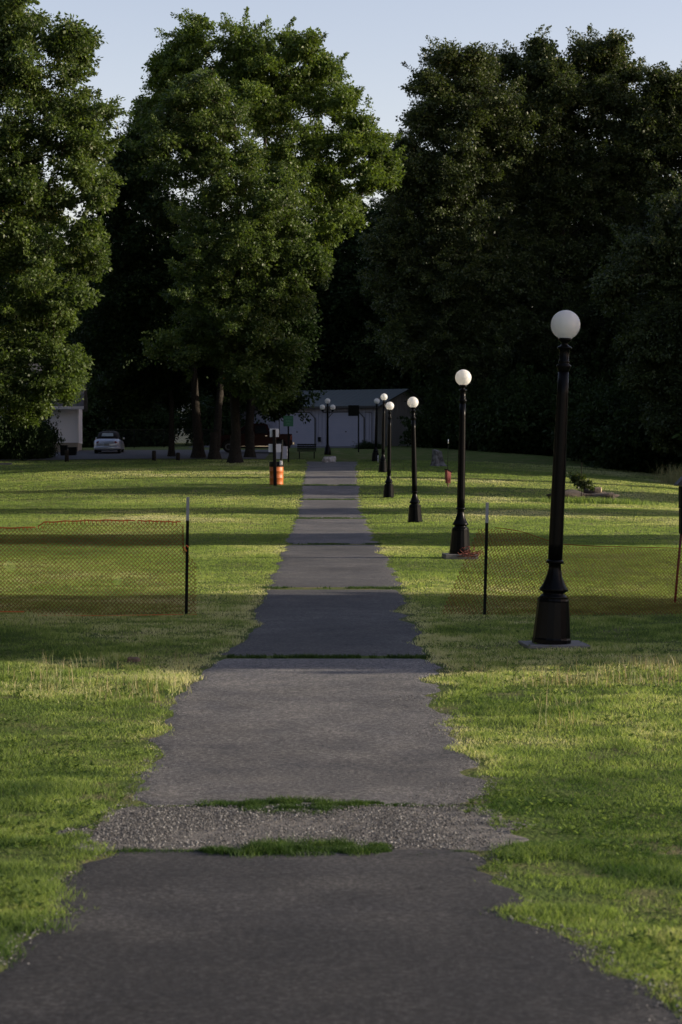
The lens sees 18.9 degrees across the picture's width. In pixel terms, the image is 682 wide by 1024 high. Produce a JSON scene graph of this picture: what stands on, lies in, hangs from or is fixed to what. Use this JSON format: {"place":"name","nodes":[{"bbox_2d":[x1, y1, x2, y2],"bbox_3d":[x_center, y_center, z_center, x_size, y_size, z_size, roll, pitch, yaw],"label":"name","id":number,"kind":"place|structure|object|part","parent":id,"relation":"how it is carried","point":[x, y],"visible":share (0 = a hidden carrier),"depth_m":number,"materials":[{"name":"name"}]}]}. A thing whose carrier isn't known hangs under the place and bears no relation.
{"place":"outdoors","nodes":[
{"label":"outdoors","id":0,"kind":"place"},
{"bbox_2d":[0,450,269,459],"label":"road","id":1,"kind":"structure","parent":0,"point":[139,454],"depth_m":128.61,"materials":[{"name":"grey asphalt"}]},
{"bbox_2d":[60,445,67,455],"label":"waste bin","id":2,"kind":"object","parent":1,"relation":"on","point":[63,448],"visible":0.86,"depth_m":129.17,"materials":[{"name":"black plastic"}]},
{"bbox_2d":[68,447,77,454],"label":"waste bin","id":3,"kind":"object","parent":1,"relation":"on","point":[72,450],"visible":0.99,"depth_m":129.17,"materials":[{"name":"black plastic"}]},
{"bbox_2d":[94,431,124,452],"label":"convertible car","id":4,"kind":"object","parent":1,"relation":"on","point":[108,441],"visible":0.92,"depth_m":131.64,"materials":[{"name":"silver metal"}]},
{"bbox_2d":[220,424,294,451],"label":"pickup truck","id":5,"kind":"object","parent":1,"relation":"on","point":[262,438],"visible":0.45,"depth_m":132.08,"materials":[{"name":"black metal"}]},
{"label":"side window","id":6,"kind":"part","parent":5,"relation":"part of","materials":[{"name":"black glass"}]},
{"bbox_2d":[174,405,191,442],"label":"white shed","id":7,"kind":"structure","parent":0,"point":[181,439],"depth_m":187.89,"materials":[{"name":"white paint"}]},
{"bbox_2d":[192,446,356,447],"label":"driveway","id":8,"kind":"structure","parent":0,"point":[322,446],"depth_m":149.03,"materials":[{"name":"grey asphalt"}]},
{"bbox_2d":[0,462,681,1023],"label":"path","id":9,"kind":"structure","parent":0,"point":[392,936],"depth_m":9.66,"materials":[{"name":"grey asphalt"}]},
{"bbox_2d":[103,483,517,859],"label":"joint grass","id":10,"kind":"structure","parent":9,"relation":"on","point":[258,847],"depth_m":12.66,"materials":[{"name":"green plant"}]},
{"bbox_2d":[322,456,335,461],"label":"boulder","id":11,"kind":"object","parent":9,"relation":"on","point":[329,459],"visible":1,"depth_m":119.03,"materials":[{"name":"grey stone"}]},
{"bbox_2d":[0,571,681,1023],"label":"edge grit","id":12,"kind":"object","parent":9,"relation":"on","point":[454,839],"visible":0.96,"depth_m":9.56,"materials":[{"name":"gravel"}]},
{"bbox_2d":[389,695,498,805],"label":"loose stones","id":13,"kind":"object","parent":9,"relation":"on","point":[446,738],"visible":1,"depth_m":14.00,"materials":[{"name":"grey gravel"}]},
{"bbox_2d":[0,443,681,1019],"bbox_3d":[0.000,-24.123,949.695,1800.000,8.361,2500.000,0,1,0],"label":"ground","id":14,"kind":"structure","parent":0,"point":[424,455],"depth_m":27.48,"materials":[{"name":"green plant"}]},
{"bbox_2d":[0,409,10,458],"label":"house shrub","id":15,"kind":"object","parent":14,"relation":"on","point":[2,421],"visible":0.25,"depth_m":125.81,"materials":[{"name":"green plant"}]},
{"bbox_2d":[0,228,36,348],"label":"tree","id":16,"kind":"object","parent":14,"relation":"on","point":[4,320],"visible":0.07,"depth_m":169.28,"materials":[{"name":"green plant"}]},
{"bbox_2d":[0,412,54,459],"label":"house shrub","id":17,"kind":"object","parent":14,"relation":"on","point":[22,442],"visible":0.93,"depth_m":124.74,"materials":[{"name":"green plant"}]},
{"bbox_2d":[0,204,86,351],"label":"tree","id":18,"kind":"object","parent":14,"relation":"on","point":[44,230],"visible":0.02,"depth_m":174.53,"materials":[{"name":"green plant"}]},
{"bbox_2d":[8,357,87,451],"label":"white house","id":19,"kind":"structure","parent":14,"relation":"on","point":[70,424],"depth_m":135.83,"materials":[{"name":"beige"}]},
{"bbox_2d":[35,407,65,457],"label":"house shrub","id":20,"kind":"object","parent":14,"relation":"on","point":[55,438],"visible":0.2,"depth_m":126.45,"materials":[{"name":"green plant"}]},
{"bbox_2d":[0,0,133,428],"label":"oak tree","id":21,"kind":"object","parent":14,"relation":"on","point":[27,191],"visible":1,"depth_m":99.15,"materials":[{"name":"green plant"}]},
{"bbox_2d":[65,450,68,461],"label":"bollard","id":22,"kind":"object","parent":14,"relation":"on","point":[66,455],"visible":0.85,"depth_m":121.85,"materials":[{"name":"black metal"}]},
{"bbox_2d":[45,252,139,386],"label":"tree","id":23,"kind":"object","parent":14,"relation":"on","point":[79,318],"visible":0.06,"depth_m":168.14,"materials":[{"name":"green plant"}]},
{"bbox_2d":[88,371,105,398],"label":"bush","id":24,"kind":"object","parent":14,"relation":"on","point":[96,377],"depth_m":162.57,"materials":[{"name":"green plant"}]},
{"bbox_2d":[0,497,196,615],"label":"safety fence","id":25,"kind":"object","parent":14,"relation":"on","point":[186,573],"visible":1,"depth_m":29.71,"materials":[{"name":"orange plastic"}]},
{"bbox_2d":[127,657,140,661],"bbox_3d":[-2.296,1.630,22.660,0.156,0.063,0.105,0,1,0],"label":"dirt clod","id":26,"kind":"object","parent":14,"relation":"on","point":[135,659],"visible":0.95,"depth_m":22.62,"materials":[{"name":"brown soil"}]},
{"bbox_2d":[60,120,211,455],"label":"shade tree","id":27,"kind":"object","parent":14,"relation":"on","point":[121,397],"visible":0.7,"depth_m":126.20,"materials":[{"name":"green plant"}]},
{"bbox_2d":[91,252,190,412],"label":"tree","id":28,"kind":"object","parent":14,"relation":"on","point":[130,322],"depth_m":198.09,"materials":[{"name":"green plant"}]},
{"bbox_2d":[101,387,191,446],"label":"bush","id":29,"kind":"object","parent":14,"relation":"on","point":[160,419],"visible":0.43,"depth_m":156.00,"materials":[{"name":"green plant"}]},
{"bbox_2d":[152,451,155,460],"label":"bollard","id":30,"kind":"object","parent":14,"relation":"on","point":[153,455],"visible":0.85,"depth_m":122.15,"materials":[{"name":"black metal"}]},
{"bbox_2d":[104,429,223,447],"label":"wire fence","id":31,"kind":"object","parent":14,"relation":"on","point":[163,435],"visible":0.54,"depth_m":147.91,"materials":[{"name":"grey metal"}]},
{"bbox_2d":[134,233,223,457],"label":"shade tree","id":32,"kind":"object","parent":14,"relation":"on","point":[165,322],"visible":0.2,"depth_m":124.68,"materials":[{"name":"green plant"}]},
{"bbox_2d":[176,383,215,444],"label":"bush","id":33,"kind":"object","parent":14,"relation":"on","point":[191,416],"depth_m":161.34,"materials":[{"name":"green plant"}]},
{"bbox_2d":[120,67,335,462],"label":"oak tree","id":34,"kind":"object","parent":14,"relation":"on","point":[277,272],"visible":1,"depth_m":115.46,"materials":[{"name":"green plant"}]},
{"bbox_2d":[172,264,326,458],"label":"shade tree","id":35,"kind":"object","parent":14,"relation":"on","point":[307,329],"visible":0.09,"depth_m":126.95,"materials":[{"name":"green plant"}]},
{"bbox_2d":[118,6,407,456],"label":"oak tree","id":36,"kind":"object","parent":14,"relation":"on","point":[255,67],"visible":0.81,"depth_m":123.92,"materials":[{"name":"green plant"}]},
{"bbox_2d":[269,429,280,485],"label":"notice post","id":37,"kind":"object","parent":14,"relation":"on","point":[274,447],"visible":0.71,"depth_m":91.53,"materials":[{"name":"black"}]},
{"bbox_2d":[269,461,283,484],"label":"traffic barrel","id":38,"kind":"object","parent":14,"relation":"on","point":[280,466],"visible":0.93,"depth_m":92.04,"materials":[{"name":"orange plastic"}]},
{"bbox_2d":[222,188,331,383],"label":"tree","id":39,"kind":"object","parent":14,"relation":"on","point":[276,233],"visible":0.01,"depth_m":176.72,"materials":[{"name":"green plant"}]},
{"bbox_2d":[276,440,286,460],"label":"leaning board","id":40,"kind":"object","parent":14,"relation":"on","point":[282,454],"visible":0.58,"depth_m":100.99,"materials":[{"name":"grey"}]},
{"bbox_2d":[283,413,292,461],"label":"green sign","id":41,"kind":"object","parent":14,"relation":"on","point":[288,420],"visible":0.96,"depth_m":118.86,"materials":[{"name":"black metal"}]},
{"bbox_2d":[56,804,532,850],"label":"gravel","id":42,"kind":"structure","parent":14,"relation":"on","point":[428,843],"depth_m":11.95,"materials":[{"name":"grey gravel"}]},
{"bbox_2d":[297,444,315,458],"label":"park bench","id":43,"kind":"object","parent":14,"relation":"on","point":[306,449],"visible":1,"depth_m":124.21,"materials":[{"name":"black plastic"}]},
{"bbox_2d":[205,389,430,445],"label":"garage","id":44,"kind":"structure","parent":14,"relation":"on","point":[343,428],"depth_m":154.50,"materials":[{"name":"white metal"}]},
{"bbox_2d":[280,413,313,445],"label":"garage door","id":45,"kind":"structure","parent":44,"relation":"in","point":[301,433],"depth_m":154.92,"materials":[{"name":"grey metal"}]},
{"bbox_2d":[329,413,363,445],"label":"garage door","id":46,"kind":"structure","parent":44,"relation":"in","point":[343,428],"depth_m":153.34,"materials":[{"name":"grey metal"}]},
{"bbox_2d":[320,398,335,454],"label":"triple globe lamp","id":47,"kind":"object","parent":14,"relation":"on","point":[327,450],"visible":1,"depth_m":129.83,"materials":[{"name":"black metal"}]},
{"bbox_2d":[286,220,373,390],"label":"tree","id":48,"kind":"object","parent":14,"relation":"on","point":[319,368],"visible":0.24,"depth_m":171.56,"materials":[{"name":"green plant"}]},
{"bbox_2d":[0,627,681,977],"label":"lawn weeds","id":49,"kind":"object","parent":14,"relation":"on","point":[608,843],"visible":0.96,"depth_m":12.80,"materials":[{"name":"green plant"}]},
{"bbox_2d":[1,642,681,730],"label":"seed stalks","id":50,"kind":"object","parent":14,"relation":"on","point":[631,678],"visible":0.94,"depth_m":20.26,"materials":[{"name":"green plant"}]},
{"bbox_2d":[308,179,376,389],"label":"tree","id":51,"kind":"object","parent":14,"relation":"on","point":[345,245],"visible":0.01,"depth_m":175.64,"materials":[{"name":"green plant"}]},
{"bbox_2d":[348,405,358,451],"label":"dark sign","id":52,"kind":"object","parent":14,"relation":"on","point":[353,410],"visible":0.78,"depth_m":133.82,"materials":[{"name":"black metal"}]},
{"bbox_2d":[309,218,401,389],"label":"tree","id":53,"kind":"object","parent":14,"relation":"on","point":[348,364],"visible":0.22,"depth_m":172.93,"materials":[{"name":"green plant"}]},
{"bbox_2d":[352,439,386,448],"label":"garage shrub","id":54,"kind":"object","parent":14,"relation":"on","point":[363,445],"visible":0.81,"depth_m":142.45,"materials":[{"name":"green plant"}]},
{"bbox_2d":[371,398,379,460],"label":"street lamp","id":55,"kind":"object","parent":14,"relation":"on","point":[375,455],"visible":1,"depth_m":120.84,"materials":[{"name":"black metal"}]},
{"bbox_2d":[378,394,386,472],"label":"street lamp","id":56,"kind":"object","parent":14,"relation":"on","point":[382,465],"visible":0.99,"depth_m":103.85,"materials":[{"name":"black metal"}]},
{"bbox_2d":[383,402,393,497],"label":"street lamp","id":57,"kind":"object","parent":14,"relation":"on","point":[388,489],"visible":1,"depth_m":85.38,"materials":[{"name":"black metal"}]},
{"bbox_2d":[329,191,462,391],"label":"tree","id":58,"kind":"object","parent":14,"relation":"on","point":[389,377],"visible":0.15,"depth_m":169.35,"materials":[{"name":"green plant"}]},
{"bbox_2d":[407,397,422,522],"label":"street lamp","id":59,"kind":"object","parent":14,"relation":"on","point":[415,514],"visible":1,"depth_m":65.10,"materials":[{"name":"black metal"}]},
{"bbox_2d":[368,203,487,391],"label":"tree","id":60,"kind":"object","parent":14,"relation":"on","point":[427,307],"depth_m":171.97,"materials":[{"name":"green plant"}]},
{"bbox_2d":[397,379,475,448],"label":"wood bush","id":61,"kind":"object","parent":14,"relation":"on","point":[420,420],"visible":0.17,"depth_m":148.41,"materials":[{"name":"green plant"}]},
{"bbox_2d":[429,449,446,465],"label":"rock","id":62,"kind":"object","parent":14,"relation":"on","point":[437,458],"visible":0.86,"depth_m":114.23,"materials":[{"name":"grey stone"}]},
{"bbox_2d":[444,439,451,486],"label":"fire hydrant","id":63,"kind":"object","parent":14,"relation":"on","point":[448,476],"visible":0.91,"depth_m":91.42,"materials":[{"name":"red metal"}]},
{"bbox_2d":[442,553,477,558],"bbox_3d":[2.586,1.017,44.536,0.700,0.220,0.740,0,1,-5],"label":"concrete pad","id":64,"kind":"object","parent":14,"relation":"on","point":[448,556],"visible":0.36,"depth_m":44.16,"materials":[{"name":"grey concrete"}]},
{"bbox_2d":[449,369,470,553],"bbox_3d":[2.621,-1.093,44.487,0.470,4.002,0.470,1,1,0],"label":"street lamp","id":65,"kind":"object","parent":64,"relation":"on","point":[460,538],"visible":1,"depth_m":44.41,"materials":[{"name":"black metal"}]},
{"bbox_2d":[457,545,484,556],"bbox_3d":[2.822,0.839,44.222,0.667,0.250,0.519,0,1,0],"label":"crumpled netting","id":66,"kind":"object","parent":64,"relation":"on","point":[465,553],"visible":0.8,"depth_m":44.17,"materials":[{"name":"brown"}]},
{"bbox_2d":[353,35,567,388],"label":"oak tree","id":67,"kind":"object","parent":14,"relation":"on","point":[437,189],"visible":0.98,"depth_m":144.59,"materials":[{"name":"green plant"}]},
{"bbox_2d":[420,133,571,382],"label":"tree","id":68,"kind":"object","parent":14,"relation":"on","point":[511,245],"visible":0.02,"depth_m":166.77,"materials":[{"name":"green plant"}]},
{"bbox_2d":[490,181,598,369],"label":"tree","id":69,"kind":"object","parent":14,"relation":"on","point":[520,298],"visible":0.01,"depth_m":169.86,"materials":[{"name":"green plant"}]},
{"bbox_2d":[518,640,589,647],"bbox_3d":[2.562,1.652,24.645,0.750,0.150,0.740,0,1,-5],"label":"concrete pad","id":70,"kind":"object","parent":14,"relation":"on","point":[575,643],"visible":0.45,"depth_m":24.32,"materials":[{"name":"grey concrete"}]},
{"bbox_2d":[532,310,579,644],"bbox_3d":[2.616,-0.421,24.597,0.470,4.002,0.470,2,1,0],"label":"street lamp","id":71,"kind":"object","parent":70,"relation":"on","point":[552,623],"visible":1,"depth_m":24.52,"materials":[{"name":"black metal"}]},
{"bbox_2d":[442,502,681,614],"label":"safety fence","id":72,"kind":"object","parent":14,"relation":"on","point":[485,576],"visible":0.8,"depth_m":29.73,"materials":[{"name":"orange plastic"}]},
{"bbox_2d":[501,112,640,366],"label":"tree","id":73,"kind":"object","parent":14,"relation":"on","point":[579,219],"visible":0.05,"depth_m":167.17,"materials":[{"name":"green plant"}]},
{"bbox_2d":[478,23,681,390],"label":"oak tree","id":74,"kind":"object","parent":14,"relation":"on","point":[571,87],"visible":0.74,"depth_m":148.01,"materials":[{"name":"green plant"}]},
{"bbox_2d":[567,463,595,496],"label":"leafy sapling","id":75,"kind":"object","parent":14,"relation":"on","point":[578,480],"visible":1,"depth_m":83.15,"materials":[{"name":"green plant"}]},
{"bbox_2d":[547,489,618,501],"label":"mulch mound","id":76,"kind":"object","parent":14,"relation":"on","point":[569,493],"visible":0.28,"depth_m":83.94,"materials":[{"name":"brown soil"}]},
{"bbox_2d":[584,487,601,492],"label":"cut log","id":77,"kind":"object","parent":76,"relation":"on","point":[596,490],"visible":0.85,"depth_m":84.48,"materials":[{"name":"brown wood"}]},
{"bbox_2d":[542,365,640,464],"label":"wood bush","id":78,"kind":"object","parent":14,"relation":"on","point":[580,443],"visible":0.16,"depth_m":127.40,"materials":[{"name":"green plant"}]},
{"bbox_2d":[558,179,651,349],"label":"tree","id":79,"kind":"object","parent":14,"relation":"on","point":[591,268],"depth_m":168.63,"materials":[{"name":"green plant"}]},
{"bbox_2d":[608,493,617,502],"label":"clump","id":80,"kind":"object","parent":14,"relation":"on","point":[612,496],"visible":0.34,"depth_m":83.79,"materials":[{"name":"green plant"}]},
{"bbox_2d":[576,121,681,328],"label":"tree","id":81,"kind":"object","parent":14,"relation":"on","point":[641,203],"depth_m":165.74,"materials":[{"name":"green plant"}]},
{"bbox_2d":[584,170,681,457],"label":"willow oak tree","id":82,"kind":"object","parent":14,"relation":"on","point":[658,248],"visible":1,"depth_m":115.78,"materials":[{"name":"green plant"}]},
{"bbox_2d":[588,57,681,380],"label":"oak tree","id":83,"kind":"object","parent":14,"relation":"on","point":[655,140],"visible":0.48,"depth_m":146.62,"materials":[{"name":"green plant"}]},
{"bbox_2d":[644,462,681,483],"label":"bush","id":84,"kind":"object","parent":14,"relation":"on","point":[673,477],"depth_m":106.75,"materials":[{"name":"green plant"}]},
{"bbox_2d":[668,424,681,469],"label":"edge bush","id":85,"kind":"object","parent":14,"relation":"on","point":[679,428],"visible":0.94,"depth_m":114.17,"materials":[{"name":"green plant"}]},
{"bbox_2d":[672,397,681,439],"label":"hedge tree","id":86,"kind":"object","parent":14,"relation":"on","point":[676,435],"visible":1,"depth_m":113.58,"materials":[{"name":"green plant"}]},
{"bbox_2d":[674,476,681,601],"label":"fence post","id":87,"kind":"object","parent":14,"relation":"on","point":[678,482],"visible":0.77,"depth_m":32.61,"materials":[{"name":"red"}]},
{"bbox_2d":[0,0,681,237],"label":"sky","id":88,"kind":"structure","parent":0,"point":[378,35],"materials":[{"name":"blue"}]},
{"bbox_2d":[499,495,676,505],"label":"rough grass","id":89,"kind":"structure","parent":0,"point":[589,499],"depth_m":82.52,"materials":[{"name":"green plant"}]}
]}

